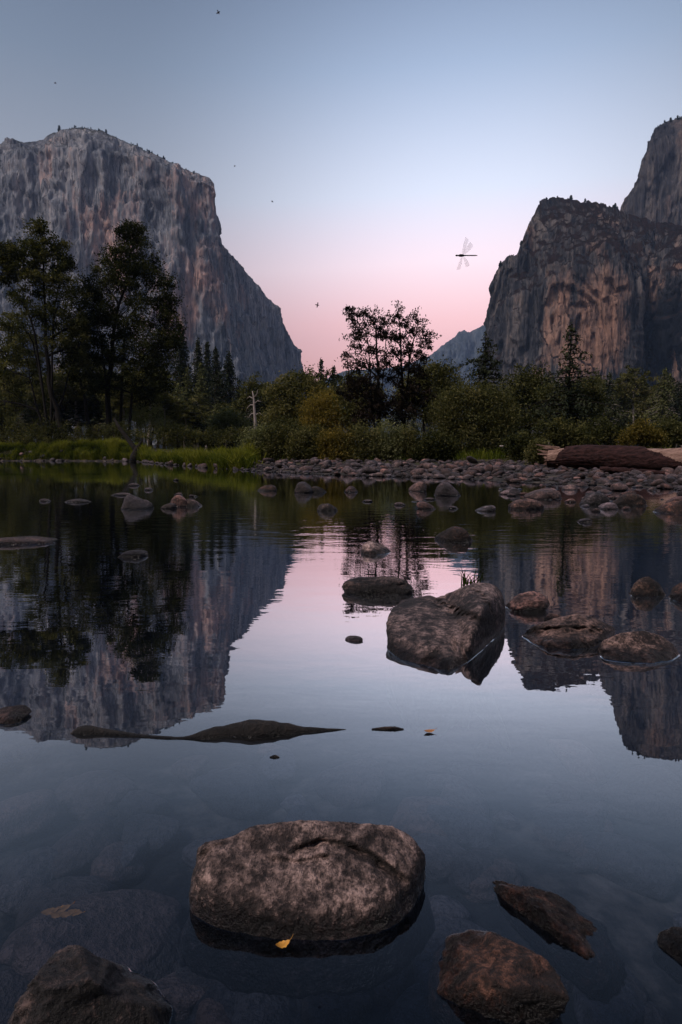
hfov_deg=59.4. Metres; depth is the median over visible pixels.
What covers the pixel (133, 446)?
leaning trunk
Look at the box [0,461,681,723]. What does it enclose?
water
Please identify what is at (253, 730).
rock
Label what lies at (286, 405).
broadleaf tree
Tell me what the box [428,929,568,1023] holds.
boulder
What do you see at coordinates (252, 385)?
broadleaf tree
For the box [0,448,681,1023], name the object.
ground
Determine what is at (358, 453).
willow shrub
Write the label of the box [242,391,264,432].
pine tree
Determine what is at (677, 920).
river stone
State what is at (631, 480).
cobble
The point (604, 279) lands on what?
mountain
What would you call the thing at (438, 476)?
cobble
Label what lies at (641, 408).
broadleaf tree
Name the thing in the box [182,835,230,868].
river stone
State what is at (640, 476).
cobble
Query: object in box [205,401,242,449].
broadleaf tree
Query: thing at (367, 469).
cobble
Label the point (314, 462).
cobble
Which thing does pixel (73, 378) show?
broadleaf tree
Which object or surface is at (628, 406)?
pine tree
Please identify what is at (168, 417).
broadleaf tree
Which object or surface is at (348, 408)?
broadleaf tree
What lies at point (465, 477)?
cobble
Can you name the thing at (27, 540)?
boulder
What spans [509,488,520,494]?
boulder
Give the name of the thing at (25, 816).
river stone
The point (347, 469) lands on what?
cobble
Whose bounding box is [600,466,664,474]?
log
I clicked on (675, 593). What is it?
boulder
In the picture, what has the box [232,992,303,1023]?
river stone
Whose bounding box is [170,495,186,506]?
boulder
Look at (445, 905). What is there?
river stone
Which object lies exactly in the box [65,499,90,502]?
river stone
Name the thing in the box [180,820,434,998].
boulder
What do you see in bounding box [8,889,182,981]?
river stone
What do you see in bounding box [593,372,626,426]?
pine tree
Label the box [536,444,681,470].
fallen log
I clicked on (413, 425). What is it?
pine tree
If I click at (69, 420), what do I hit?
pine tree
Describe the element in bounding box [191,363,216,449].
pine tree
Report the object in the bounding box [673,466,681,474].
cobble
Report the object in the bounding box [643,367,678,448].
pine tree
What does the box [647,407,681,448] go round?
willow shrub
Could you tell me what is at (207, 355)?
pine tree
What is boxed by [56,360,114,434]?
broadleaf tree
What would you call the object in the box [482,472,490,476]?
cobble
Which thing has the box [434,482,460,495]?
boulder
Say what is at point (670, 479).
cobble
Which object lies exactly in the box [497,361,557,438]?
broadleaf tree
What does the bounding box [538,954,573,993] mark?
river stone
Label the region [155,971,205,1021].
river stone
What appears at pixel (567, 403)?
pine tree
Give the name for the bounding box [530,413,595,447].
willow shrub
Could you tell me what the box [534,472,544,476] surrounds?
cobble
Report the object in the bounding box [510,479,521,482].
cobble
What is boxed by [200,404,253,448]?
broadleaf tree
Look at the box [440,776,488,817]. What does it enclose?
river stone
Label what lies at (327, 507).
boulder
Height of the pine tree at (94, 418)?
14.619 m
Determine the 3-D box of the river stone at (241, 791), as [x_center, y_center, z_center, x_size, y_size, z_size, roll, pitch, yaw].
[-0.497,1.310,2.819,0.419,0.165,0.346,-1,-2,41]
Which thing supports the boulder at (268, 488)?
on the water
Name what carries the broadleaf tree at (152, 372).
on the ground at (524, 774)
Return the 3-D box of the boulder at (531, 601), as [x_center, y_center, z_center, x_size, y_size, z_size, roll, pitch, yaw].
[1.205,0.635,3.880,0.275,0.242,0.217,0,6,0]
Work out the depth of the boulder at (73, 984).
1.00 m
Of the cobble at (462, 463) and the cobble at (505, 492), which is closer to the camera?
the cobble at (505, 492)
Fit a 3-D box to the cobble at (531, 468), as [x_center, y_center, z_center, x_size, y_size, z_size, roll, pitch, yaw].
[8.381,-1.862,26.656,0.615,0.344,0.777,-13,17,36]
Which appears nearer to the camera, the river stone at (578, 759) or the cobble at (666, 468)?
the river stone at (578, 759)
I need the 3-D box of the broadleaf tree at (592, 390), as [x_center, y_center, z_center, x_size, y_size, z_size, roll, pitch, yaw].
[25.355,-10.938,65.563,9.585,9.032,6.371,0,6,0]
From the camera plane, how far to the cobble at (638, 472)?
23.15 m
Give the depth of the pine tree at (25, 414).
104.39 m
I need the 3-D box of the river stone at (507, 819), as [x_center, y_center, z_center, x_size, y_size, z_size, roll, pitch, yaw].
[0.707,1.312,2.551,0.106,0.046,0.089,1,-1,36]
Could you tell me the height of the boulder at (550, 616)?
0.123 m
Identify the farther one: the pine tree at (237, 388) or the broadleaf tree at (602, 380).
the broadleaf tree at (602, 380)
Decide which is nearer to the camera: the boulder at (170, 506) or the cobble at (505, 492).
the boulder at (170, 506)
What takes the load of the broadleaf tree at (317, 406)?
on the ground at (524, 774)
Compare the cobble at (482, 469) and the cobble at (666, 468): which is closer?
the cobble at (666, 468)
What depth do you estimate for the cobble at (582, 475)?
21.61 m
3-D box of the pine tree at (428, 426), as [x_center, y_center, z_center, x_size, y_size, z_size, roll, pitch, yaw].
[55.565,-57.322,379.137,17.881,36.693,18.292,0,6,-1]
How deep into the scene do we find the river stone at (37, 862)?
2.23 m
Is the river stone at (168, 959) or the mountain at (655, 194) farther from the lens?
the mountain at (655, 194)
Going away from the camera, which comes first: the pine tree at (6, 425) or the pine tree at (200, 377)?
the pine tree at (6, 425)
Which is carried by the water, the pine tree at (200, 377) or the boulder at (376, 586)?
the boulder at (376, 586)
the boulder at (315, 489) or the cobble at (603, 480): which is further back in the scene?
the cobble at (603, 480)
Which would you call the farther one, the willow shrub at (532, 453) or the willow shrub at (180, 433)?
the willow shrub at (180, 433)
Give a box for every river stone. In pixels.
[0,789,59,851]
[0,846,56,886]
[0,876,45,917]
[0,927,20,966]
[0,967,29,1023]
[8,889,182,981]
[15,876,118,929]
[51,810,120,880]
[55,770,138,820]
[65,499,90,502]
[90,841,145,886]
[112,493,131,495]
[121,813,181,856]
[121,840,147,866]
[140,920,184,983]
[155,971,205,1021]
[175,966,217,991]
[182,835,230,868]
[188,981,236,1023]
[189,764,278,819]
[195,998,231,1023]
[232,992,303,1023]
[259,747,297,781]
[314,758,385,808]
[389,796,454,837]
[412,916,487,999]
[413,833,466,882]
[427,804,495,848]
[429,895,471,921]
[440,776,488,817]
[447,849,500,902]
[461,858,522,903]
[493,811,519,827]
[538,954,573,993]
[548,739,605,783]
[565,499,575,502]
[572,967,648,1023]
[594,832,677,899]
[626,973,647,1002]
[672,913,681,926]
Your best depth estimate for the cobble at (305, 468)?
31.14 m
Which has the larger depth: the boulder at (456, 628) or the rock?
the boulder at (456, 628)
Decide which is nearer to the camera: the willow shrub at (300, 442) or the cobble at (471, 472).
the cobble at (471, 472)
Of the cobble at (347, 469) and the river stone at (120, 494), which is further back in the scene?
the cobble at (347, 469)
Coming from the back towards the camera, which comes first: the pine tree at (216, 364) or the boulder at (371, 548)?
the pine tree at (216, 364)
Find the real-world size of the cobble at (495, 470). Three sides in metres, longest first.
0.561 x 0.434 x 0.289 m
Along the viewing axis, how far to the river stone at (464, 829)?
2.42 m
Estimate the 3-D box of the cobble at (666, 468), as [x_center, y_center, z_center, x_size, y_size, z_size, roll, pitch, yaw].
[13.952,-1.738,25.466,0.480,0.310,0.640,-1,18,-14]
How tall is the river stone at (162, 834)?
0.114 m
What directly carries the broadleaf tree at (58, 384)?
on the ground at (524, 774)
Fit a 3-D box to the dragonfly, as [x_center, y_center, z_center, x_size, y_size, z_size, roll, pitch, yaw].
[0.425,-0.872,2.020,0.075,0.106,0.018,0,6,0]
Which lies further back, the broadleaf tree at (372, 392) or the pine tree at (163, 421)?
the pine tree at (163, 421)
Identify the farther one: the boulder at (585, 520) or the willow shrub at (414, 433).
the willow shrub at (414, 433)
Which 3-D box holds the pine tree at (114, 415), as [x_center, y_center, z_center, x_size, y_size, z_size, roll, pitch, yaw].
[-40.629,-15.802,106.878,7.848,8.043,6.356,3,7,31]
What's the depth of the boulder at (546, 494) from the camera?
13.07 m
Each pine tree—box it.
[0,412,12,438]
[2,369,44,438]
[10,399,37,433]
[40,384,80,436]
[55,405,76,432]
[61,379,116,433]
[94,401,138,432]
[146,408,173,448]
[158,382,192,448]
[166,323,197,447]
[174,402,208,449]
[179,367,210,448]
[190,337,213,449]
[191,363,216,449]
[202,342,214,407]
[202,403,237,438]
[207,369,239,450]
[209,346,223,406]
[212,351,237,448]
[228,378,243,448]
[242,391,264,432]
[317,357,324,440]
[329,365,338,433]
[387,390,400,431]
[398,413,426,432]
[420,405,439,433]
[459,331,523,449]
[515,322,628,445]
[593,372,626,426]
[610,372,639,430]
[623,372,645,425]
[642,373,675,426]
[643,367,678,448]
[663,381,681,447]
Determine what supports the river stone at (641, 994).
on the ground at (524, 774)
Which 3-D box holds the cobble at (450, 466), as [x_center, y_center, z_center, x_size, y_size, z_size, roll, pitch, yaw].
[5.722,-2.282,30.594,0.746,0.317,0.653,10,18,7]
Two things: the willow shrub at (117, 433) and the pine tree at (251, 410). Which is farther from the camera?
the pine tree at (251, 410)
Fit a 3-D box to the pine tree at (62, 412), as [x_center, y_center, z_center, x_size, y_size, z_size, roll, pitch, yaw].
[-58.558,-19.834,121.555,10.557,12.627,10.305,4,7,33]
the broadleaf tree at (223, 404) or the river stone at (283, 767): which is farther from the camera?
the broadleaf tree at (223, 404)
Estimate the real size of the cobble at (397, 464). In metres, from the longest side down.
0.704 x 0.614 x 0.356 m
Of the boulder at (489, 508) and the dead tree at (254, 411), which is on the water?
the boulder at (489, 508)
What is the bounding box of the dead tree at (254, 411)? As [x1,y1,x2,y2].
[246,390,261,428]
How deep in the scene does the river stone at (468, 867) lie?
2.13 m
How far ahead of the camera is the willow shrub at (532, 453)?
32.69 m
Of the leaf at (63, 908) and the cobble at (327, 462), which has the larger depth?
the cobble at (327, 462)
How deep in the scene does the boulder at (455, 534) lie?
6.79 m
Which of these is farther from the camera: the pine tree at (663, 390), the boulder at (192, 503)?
the pine tree at (663, 390)
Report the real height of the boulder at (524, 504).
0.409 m
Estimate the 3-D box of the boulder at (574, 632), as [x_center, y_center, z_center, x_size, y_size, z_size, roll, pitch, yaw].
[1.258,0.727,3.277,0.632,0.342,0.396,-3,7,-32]
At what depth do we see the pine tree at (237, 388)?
152.36 m
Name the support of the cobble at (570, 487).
in the water
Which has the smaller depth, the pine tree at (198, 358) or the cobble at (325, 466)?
the cobble at (325, 466)
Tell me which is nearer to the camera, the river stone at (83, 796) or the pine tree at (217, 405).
the river stone at (83, 796)
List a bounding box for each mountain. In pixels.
[0,127,303,449]
[325,325,485,446]
[475,197,681,447]
[620,118,681,225]
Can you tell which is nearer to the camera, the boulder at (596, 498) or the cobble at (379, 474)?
the boulder at (596, 498)
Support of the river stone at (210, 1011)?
on the ground at (524, 774)
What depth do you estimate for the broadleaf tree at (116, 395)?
106.88 m
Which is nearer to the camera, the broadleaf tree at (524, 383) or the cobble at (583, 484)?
the cobble at (583, 484)
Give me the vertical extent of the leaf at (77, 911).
0.008 m
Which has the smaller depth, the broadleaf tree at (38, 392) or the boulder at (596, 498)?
the boulder at (596, 498)
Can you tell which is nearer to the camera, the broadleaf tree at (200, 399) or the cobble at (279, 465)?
the cobble at (279, 465)
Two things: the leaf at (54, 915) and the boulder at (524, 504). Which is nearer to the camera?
the leaf at (54, 915)
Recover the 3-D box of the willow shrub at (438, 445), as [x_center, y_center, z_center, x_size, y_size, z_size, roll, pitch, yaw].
[6.197,-4.398,39.741,4.029,2.697,2.330,0,6,0]
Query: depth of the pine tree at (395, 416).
381.81 m
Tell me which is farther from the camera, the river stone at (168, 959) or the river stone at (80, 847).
the river stone at (80, 847)
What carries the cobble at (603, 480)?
on the ground at (524, 774)
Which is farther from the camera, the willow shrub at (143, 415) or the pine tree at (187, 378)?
the pine tree at (187, 378)
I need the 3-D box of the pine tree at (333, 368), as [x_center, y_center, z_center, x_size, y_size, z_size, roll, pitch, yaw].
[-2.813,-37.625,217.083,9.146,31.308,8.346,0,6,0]
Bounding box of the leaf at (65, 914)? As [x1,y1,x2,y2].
[59,911,74,917]
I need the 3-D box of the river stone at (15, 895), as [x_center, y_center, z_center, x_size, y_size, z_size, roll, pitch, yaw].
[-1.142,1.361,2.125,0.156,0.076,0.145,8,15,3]
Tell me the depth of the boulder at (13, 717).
2.25 m
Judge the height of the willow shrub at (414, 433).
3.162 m
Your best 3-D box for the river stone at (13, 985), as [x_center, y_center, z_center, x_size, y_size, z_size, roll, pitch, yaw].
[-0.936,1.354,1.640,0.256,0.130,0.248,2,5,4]
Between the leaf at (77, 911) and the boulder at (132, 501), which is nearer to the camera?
the leaf at (77, 911)
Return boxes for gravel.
[0,450,681,500]
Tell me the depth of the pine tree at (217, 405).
109.57 m
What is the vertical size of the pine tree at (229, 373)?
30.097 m
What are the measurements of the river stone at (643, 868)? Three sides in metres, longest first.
0.318 x 0.206 x 0.119 m
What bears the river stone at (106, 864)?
on the ground at (524, 774)
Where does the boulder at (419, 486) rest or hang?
on the water
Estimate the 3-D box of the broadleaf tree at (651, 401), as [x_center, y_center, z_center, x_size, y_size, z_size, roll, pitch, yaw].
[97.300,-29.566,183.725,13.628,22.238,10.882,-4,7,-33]
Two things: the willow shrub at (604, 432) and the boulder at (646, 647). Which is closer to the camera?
the boulder at (646, 647)
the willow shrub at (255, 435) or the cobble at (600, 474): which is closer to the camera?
the cobble at (600, 474)
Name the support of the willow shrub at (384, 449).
on the ground at (524, 774)
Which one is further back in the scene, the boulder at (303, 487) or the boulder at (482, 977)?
the boulder at (303, 487)
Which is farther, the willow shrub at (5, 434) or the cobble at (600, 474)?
the willow shrub at (5, 434)
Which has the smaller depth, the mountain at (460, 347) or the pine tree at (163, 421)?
the pine tree at (163, 421)
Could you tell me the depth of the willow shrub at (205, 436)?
83.78 m
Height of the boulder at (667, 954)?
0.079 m
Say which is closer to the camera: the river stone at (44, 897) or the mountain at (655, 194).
the river stone at (44, 897)
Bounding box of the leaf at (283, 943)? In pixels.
[275,935,292,947]
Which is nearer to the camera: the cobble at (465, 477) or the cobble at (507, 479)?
the cobble at (507, 479)
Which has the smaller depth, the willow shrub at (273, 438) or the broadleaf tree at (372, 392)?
the willow shrub at (273, 438)
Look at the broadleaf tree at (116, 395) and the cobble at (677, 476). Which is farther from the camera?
the broadleaf tree at (116, 395)
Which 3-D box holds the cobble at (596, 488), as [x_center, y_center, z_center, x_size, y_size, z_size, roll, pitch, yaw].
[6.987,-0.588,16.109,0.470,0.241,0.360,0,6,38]
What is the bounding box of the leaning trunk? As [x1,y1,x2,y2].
[113,418,141,461]
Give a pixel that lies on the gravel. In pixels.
(404, 468)
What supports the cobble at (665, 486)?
on the ground at (524, 774)
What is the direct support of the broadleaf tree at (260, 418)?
on the ground at (524, 774)
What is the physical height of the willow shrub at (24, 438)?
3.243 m
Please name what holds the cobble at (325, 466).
on the ground at (524, 774)
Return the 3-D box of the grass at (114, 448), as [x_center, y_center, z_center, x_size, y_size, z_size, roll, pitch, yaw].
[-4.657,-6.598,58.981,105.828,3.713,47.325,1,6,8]
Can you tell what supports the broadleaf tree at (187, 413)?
on the ground at (524, 774)
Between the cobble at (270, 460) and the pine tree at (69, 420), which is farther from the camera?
the pine tree at (69, 420)
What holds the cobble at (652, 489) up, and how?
on the ground at (524, 774)
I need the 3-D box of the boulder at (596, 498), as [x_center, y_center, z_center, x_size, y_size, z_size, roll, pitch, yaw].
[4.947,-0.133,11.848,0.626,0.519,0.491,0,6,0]
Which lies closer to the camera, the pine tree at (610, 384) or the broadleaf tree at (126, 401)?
the broadleaf tree at (126, 401)
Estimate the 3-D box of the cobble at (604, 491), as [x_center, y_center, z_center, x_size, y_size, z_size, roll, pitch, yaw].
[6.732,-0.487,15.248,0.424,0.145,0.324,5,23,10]
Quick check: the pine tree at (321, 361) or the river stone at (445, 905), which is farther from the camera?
the pine tree at (321, 361)
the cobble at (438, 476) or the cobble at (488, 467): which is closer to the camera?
the cobble at (438, 476)
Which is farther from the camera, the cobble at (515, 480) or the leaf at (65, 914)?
the cobble at (515, 480)
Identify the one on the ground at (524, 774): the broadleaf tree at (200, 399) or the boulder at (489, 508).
the broadleaf tree at (200, 399)
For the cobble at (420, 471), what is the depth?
26.54 m
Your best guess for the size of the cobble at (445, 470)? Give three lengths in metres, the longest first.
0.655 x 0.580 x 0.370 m
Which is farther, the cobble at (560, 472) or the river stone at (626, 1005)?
the cobble at (560, 472)
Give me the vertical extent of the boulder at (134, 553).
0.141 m
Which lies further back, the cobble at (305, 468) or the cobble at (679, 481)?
the cobble at (305, 468)
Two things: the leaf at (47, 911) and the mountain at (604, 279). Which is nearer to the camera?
the leaf at (47, 911)
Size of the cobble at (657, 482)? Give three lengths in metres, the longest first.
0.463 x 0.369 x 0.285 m
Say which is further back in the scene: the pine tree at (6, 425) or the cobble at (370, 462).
the pine tree at (6, 425)
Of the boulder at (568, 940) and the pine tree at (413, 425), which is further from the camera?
the pine tree at (413, 425)
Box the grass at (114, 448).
[0,436,681,469]
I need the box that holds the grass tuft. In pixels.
[458,565,486,583]
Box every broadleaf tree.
[0,212,95,443]
[0,310,53,441]
[0,327,95,439]
[25,371,76,438]
[27,365,157,439]
[33,367,104,439]
[50,320,111,433]
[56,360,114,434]
[61,218,188,440]
[97,373,137,418]
[100,391,143,436]
[119,362,184,447]
[138,391,190,447]
[139,394,185,447]
[167,402,208,449]
[184,391,213,449]
[188,410,210,450]
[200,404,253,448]
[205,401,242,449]
[226,371,285,419]
[251,361,340,432]
[257,409,279,423]
[283,378,365,439]
[306,367,343,391]
[328,370,394,430]
[334,305,403,429]
[375,300,441,431]
[382,350,476,437]
[419,373,535,455]
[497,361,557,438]
[531,371,614,425]
[597,375,617,399]
[612,365,661,424]
[632,391,660,446]
[643,385,672,409]
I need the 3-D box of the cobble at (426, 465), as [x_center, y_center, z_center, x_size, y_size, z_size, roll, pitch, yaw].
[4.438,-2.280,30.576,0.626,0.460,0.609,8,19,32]
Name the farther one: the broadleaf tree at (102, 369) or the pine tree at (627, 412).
the pine tree at (627, 412)
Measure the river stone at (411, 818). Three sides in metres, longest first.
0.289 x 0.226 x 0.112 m
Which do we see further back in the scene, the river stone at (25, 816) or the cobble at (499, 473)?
the cobble at (499, 473)
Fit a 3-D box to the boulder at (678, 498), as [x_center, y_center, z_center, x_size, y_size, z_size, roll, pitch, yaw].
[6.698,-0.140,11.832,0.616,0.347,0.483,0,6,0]
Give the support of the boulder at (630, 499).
on the water
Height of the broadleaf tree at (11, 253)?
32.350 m
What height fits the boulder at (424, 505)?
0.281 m
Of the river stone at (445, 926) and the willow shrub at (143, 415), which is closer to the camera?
the river stone at (445, 926)
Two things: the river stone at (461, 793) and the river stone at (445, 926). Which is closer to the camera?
the river stone at (445, 926)
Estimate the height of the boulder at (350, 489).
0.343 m
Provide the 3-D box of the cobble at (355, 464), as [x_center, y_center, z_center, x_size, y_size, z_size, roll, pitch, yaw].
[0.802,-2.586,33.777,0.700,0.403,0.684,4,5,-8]
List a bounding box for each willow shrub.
[0,405,37,442]
[5,430,58,445]
[22,411,71,441]
[58,421,112,441]
[102,420,146,442]
[117,399,171,446]
[138,420,202,450]
[187,421,250,449]
[231,421,280,460]
[255,411,311,460]
[278,420,329,459]
[309,423,361,460]
[331,419,383,461]
[352,418,412,460]
[388,418,425,459]
[406,426,463,460]
[497,428,536,460]
[521,436,553,464]
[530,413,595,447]
[571,414,628,444]
[614,415,668,448]
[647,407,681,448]
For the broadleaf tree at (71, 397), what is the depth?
117.01 m
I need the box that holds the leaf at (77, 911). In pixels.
[68,909,84,915]
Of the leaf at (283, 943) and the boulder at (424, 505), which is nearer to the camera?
the leaf at (283, 943)
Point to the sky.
(388, 141)
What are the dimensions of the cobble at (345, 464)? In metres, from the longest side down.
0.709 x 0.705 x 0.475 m
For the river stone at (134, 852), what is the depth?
2.31 m
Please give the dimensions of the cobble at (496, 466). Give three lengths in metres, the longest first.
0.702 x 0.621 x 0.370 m
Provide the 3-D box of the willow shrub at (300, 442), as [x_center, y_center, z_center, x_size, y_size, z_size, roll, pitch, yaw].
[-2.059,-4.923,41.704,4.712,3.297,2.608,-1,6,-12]
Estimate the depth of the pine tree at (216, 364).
190.78 m
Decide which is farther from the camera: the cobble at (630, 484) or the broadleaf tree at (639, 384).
the broadleaf tree at (639, 384)
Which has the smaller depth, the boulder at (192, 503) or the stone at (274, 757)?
the stone at (274, 757)
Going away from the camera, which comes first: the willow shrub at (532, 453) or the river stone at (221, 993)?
the river stone at (221, 993)
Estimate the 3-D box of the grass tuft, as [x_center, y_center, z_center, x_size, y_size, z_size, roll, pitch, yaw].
[1.048,0.498,4.666,0.304,0.119,0.325,0,6,0]
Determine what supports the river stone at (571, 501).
on the water
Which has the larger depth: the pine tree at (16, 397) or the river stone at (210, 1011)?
the pine tree at (16, 397)
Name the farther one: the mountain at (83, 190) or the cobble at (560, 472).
the mountain at (83, 190)
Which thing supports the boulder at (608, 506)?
on the water
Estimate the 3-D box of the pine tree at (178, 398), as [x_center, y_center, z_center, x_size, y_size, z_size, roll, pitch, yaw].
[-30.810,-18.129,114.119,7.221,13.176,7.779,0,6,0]
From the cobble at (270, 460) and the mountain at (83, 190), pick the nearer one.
the cobble at (270, 460)
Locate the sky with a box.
[0,0,681,379]
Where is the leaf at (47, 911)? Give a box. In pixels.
[41,907,60,914]
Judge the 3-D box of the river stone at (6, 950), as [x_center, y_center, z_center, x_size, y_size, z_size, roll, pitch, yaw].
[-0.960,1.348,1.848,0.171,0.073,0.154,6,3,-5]
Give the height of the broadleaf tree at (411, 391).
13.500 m
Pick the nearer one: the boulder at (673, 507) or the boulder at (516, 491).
the boulder at (673, 507)
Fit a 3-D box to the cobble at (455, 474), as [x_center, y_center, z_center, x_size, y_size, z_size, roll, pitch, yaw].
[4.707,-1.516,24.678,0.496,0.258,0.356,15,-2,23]
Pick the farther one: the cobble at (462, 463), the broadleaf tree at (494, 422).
the broadleaf tree at (494, 422)
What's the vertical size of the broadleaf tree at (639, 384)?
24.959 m
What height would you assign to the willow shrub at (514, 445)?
2.924 m
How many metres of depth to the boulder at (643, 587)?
4.20 m
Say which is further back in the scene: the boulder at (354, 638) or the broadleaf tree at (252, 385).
the broadleaf tree at (252, 385)
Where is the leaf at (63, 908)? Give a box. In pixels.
[51,903,72,913]
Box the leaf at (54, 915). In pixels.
[51,913,60,917]
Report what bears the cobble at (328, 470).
on the ground at (524, 774)
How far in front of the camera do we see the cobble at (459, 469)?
26.92 m
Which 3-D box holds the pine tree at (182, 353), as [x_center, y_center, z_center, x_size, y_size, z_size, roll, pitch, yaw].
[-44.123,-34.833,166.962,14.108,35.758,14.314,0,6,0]
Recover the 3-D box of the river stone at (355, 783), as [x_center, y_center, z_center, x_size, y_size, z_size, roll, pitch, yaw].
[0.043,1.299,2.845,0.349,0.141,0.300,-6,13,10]
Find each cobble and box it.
[197,463,207,467]
[263,458,274,462]
[274,463,283,467]
[299,466,312,470]
[311,460,318,464]
[321,464,328,468]
[322,460,332,465]
[324,469,333,472]
[337,463,353,468]
[343,466,355,473]
[350,463,360,466]
[361,465,378,473]
[365,460,377,466]
[373,472,384,476]
[391,461,402,466]
[410,468,425,474]
[423,462,432,468]
[433,474,445,477]
[440,468,452,473]
[446,463,458,468]
[449,472,459,476]
[452,467,462,472]
[457,461,467,465]
[462,475,474,479]
[463,470,477,475]
[466,456,478,463]
[467,466,484,472]
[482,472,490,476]
[484,464,492,471]
[491,468,503,473]
[492,470,503,476]
[493,465,502,469]
[499,490,508,494]
[505,477,514,481]
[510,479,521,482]
[522,465,535,472]
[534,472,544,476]
[556,470,565,474]
[561,485,577,489]
[562,474,572,478]
[575,473,585,478]
[580,481,588,486]
[592,486,609,490]
[594,472,604,476]
[596,489,611,492]
[598,478,609,483]
[610,483,628,490]
[625,482,634,485]
[626,478,638,484]
[631,469,641,474]
[636,474,646,478]
[641,471,653,476]
[647,474,666,482]
[647,487,656,490]
[650,479,666,485]
[660,483,672,488]
[661,467,674,470]
[666,476,675,482]
[667,474,679,478]
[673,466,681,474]
[677,477,681,484]
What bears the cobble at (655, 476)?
on the ground at (524, 774)
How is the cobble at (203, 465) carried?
on the ground at (524, 774)
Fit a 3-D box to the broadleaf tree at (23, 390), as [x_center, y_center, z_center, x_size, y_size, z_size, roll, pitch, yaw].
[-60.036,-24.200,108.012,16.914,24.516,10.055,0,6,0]
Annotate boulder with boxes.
[0,536,58,544]
[0,705,30,730]
[7,945,175,1023]
[118,550,147,557]
[121,494,153,508]
[160,503,176,508]
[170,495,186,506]
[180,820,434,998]
[186,499,201,506]
[257,485,276,490]
[294,482,312,492]
[311,486,325,492]
[317,503,336,511]
[342,577,412,594]
[344,486,357,492]
[345,635,362,641]
[360,541,390,554]
[386,583,511,754]
[409,481,426,491]
[417,502,435,509]
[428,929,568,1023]
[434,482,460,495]
[435,526,472,541]
[475,505,495,511]
[492,880,626,1003]
[505,591,549,611]
[508,498,543,509]
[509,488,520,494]
[522,614,614,649]
[524,488,560,499]
[544,613,560,621]
[577,518,591,522]
[580,492,608,504]
[597,631,679,663]
[598,502,617,509]
[612,493,646,505]
[629,577,665,597]
[652,500,681,513]
[652,927,681,983]
[665,496,681,502]
[669,582,681,601]
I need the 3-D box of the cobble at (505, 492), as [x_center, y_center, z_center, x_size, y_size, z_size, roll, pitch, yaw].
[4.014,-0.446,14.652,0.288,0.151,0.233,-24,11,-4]
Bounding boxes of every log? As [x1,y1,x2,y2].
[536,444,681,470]
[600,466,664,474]
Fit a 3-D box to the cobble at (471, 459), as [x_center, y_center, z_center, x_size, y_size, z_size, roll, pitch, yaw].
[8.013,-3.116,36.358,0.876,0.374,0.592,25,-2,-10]
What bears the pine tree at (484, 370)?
on the ground at (524, 774)
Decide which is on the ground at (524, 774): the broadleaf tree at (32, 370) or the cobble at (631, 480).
the broadleaf tree at (32, 370)
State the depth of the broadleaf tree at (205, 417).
138.52 m
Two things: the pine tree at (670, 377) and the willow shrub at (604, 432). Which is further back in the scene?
the pine tree at (670, 377)
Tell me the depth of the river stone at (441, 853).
2.23 m
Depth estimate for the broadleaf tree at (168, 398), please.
104.59 m
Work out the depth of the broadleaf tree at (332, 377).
166.29 m
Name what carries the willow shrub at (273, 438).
on the ground at (524, 774)
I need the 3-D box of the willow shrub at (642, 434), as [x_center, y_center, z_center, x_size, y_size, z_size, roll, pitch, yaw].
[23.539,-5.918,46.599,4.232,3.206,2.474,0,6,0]
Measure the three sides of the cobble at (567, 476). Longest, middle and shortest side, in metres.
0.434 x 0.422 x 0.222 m
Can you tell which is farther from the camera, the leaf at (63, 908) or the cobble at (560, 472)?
the cobble at (560, 472)
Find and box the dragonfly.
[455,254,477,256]
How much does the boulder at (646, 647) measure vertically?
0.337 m
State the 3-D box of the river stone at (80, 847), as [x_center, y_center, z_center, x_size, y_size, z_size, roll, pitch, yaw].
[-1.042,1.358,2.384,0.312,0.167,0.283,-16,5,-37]
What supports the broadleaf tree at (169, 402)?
on the ground at (524, 774)
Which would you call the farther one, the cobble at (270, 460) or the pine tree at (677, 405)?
the pine tree at (677, 405)
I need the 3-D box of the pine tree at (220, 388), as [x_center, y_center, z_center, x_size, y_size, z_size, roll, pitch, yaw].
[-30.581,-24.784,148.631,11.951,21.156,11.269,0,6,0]
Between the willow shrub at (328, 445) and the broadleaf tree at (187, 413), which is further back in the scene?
the broadleaf tree at (187, 413)
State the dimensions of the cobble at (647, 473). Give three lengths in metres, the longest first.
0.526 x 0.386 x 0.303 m
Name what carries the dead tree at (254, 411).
on the ground at (524, 774)
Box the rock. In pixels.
[68,719,345,742]
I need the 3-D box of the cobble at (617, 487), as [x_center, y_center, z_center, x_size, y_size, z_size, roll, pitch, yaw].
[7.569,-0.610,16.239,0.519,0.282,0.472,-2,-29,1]

